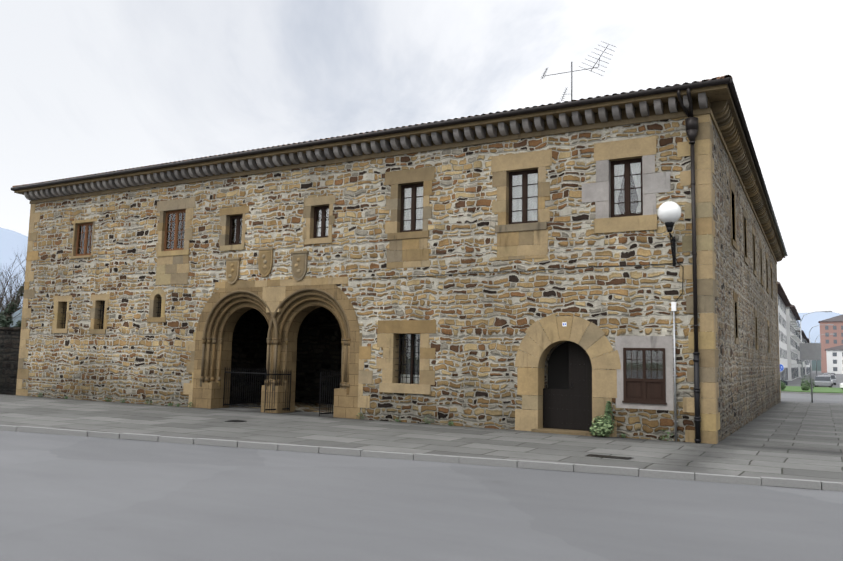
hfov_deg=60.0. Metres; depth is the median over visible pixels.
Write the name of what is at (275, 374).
iron portal gates
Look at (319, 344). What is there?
portico interior
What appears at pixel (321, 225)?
window
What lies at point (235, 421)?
pavement manhole cover
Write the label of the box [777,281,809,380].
apartment blocks
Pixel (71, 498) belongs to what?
road asphalt
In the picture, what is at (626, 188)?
window
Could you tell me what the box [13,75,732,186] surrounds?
tile roof
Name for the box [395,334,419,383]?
barred window
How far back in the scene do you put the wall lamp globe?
19.10 m
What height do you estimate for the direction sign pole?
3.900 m
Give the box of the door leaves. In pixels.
[543,341,591,430]
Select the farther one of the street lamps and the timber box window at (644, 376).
the street lamps
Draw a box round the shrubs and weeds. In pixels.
[38,392,672,440]
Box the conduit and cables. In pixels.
[362,253,683,441]
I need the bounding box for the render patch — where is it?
[615,336,673,410]
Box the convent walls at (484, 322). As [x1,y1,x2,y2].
[18,114,780,441]
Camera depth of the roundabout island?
72.81 m
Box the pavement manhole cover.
[225,420,245,421]
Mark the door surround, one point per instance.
(530, 382)
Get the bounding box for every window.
[60,302,66,328]
[75,222,92,255]
[97,301,104,328]
[164,209,185,250]
[229,215,242,244]
[313,206,328,237]
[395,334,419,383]
[400,183,422,231]
[509,169,537,223]
[610,158,642,217]
[622,348,666,404]
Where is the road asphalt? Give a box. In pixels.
[0,371,842,560]
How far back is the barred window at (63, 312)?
31.94 m
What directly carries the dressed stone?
on the pavement slabs
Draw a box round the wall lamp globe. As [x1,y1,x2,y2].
[658,201,680,265]
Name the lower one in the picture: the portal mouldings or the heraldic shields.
the portal mouldings
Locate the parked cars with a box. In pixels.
[782,373,842,388]
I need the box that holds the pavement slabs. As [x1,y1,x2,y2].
[0,394,842,481]
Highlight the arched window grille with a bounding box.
[156,297,161,312]
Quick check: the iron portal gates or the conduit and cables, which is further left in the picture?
the iron portal gates
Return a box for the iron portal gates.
[223,367,340,415]
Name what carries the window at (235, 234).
attached to the convent walls at (484, 322)
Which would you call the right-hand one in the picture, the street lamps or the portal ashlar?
the street lamps
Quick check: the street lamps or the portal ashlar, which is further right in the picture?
the street lamps
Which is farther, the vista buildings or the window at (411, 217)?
the vista buildings
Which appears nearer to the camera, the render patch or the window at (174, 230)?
the render patch
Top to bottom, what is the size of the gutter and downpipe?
9.421 m
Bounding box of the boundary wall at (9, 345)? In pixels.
[0,327,20,394]
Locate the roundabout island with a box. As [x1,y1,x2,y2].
[780,376,842,394]
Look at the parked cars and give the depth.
89.89 m
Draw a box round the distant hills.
[0,227,841,370]
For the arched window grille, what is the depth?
29.14 m
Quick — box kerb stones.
[0,401,842,490]
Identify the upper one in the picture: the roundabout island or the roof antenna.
the roof antenna
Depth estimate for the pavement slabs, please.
19.22 m
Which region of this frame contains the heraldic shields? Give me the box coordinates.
[225,247,308,283]
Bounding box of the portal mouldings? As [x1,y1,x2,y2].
[200,288,350,393]
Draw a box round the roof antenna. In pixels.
[541,41,614,100]
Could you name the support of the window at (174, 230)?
attached to the convent walls at (484, 322)
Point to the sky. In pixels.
(88, 87)
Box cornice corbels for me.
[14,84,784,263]
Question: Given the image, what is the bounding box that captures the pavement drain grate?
[586,454,632,459]
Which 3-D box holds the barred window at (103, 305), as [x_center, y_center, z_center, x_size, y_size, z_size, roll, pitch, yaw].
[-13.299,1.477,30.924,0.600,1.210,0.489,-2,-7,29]
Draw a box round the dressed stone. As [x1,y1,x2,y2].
[16,114,780,443]
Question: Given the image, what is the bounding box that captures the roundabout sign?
[780,364,783,389]
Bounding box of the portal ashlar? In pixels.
[192,277,359,418]
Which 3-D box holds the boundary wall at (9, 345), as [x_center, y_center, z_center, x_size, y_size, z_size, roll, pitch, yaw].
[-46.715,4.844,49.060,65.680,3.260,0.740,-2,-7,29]
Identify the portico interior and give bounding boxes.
[213,307,341,416]
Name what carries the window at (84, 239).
attached to the convent walls at (484, 322)
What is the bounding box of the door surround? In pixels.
[515,314,620,436]
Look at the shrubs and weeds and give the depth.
19.85 m
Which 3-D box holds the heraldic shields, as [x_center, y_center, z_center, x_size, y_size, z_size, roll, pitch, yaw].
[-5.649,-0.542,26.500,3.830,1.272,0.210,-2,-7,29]
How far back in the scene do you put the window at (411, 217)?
24.05 m
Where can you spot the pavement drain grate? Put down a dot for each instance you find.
(611, 457)
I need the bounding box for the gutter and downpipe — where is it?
[11,77,787,442]
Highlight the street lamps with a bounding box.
[800,311,832,382]
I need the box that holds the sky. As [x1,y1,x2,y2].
[0,0,842,313]
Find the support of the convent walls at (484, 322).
on the pavement slabs
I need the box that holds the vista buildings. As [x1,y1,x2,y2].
[818,314,842,373]
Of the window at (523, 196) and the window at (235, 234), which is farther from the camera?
the window at (235, 234)
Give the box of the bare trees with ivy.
[0,247,26,326]
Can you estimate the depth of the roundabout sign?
62.28 m
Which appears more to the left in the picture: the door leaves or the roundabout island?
the door leaves
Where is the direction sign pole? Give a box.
[799,342,820,402]

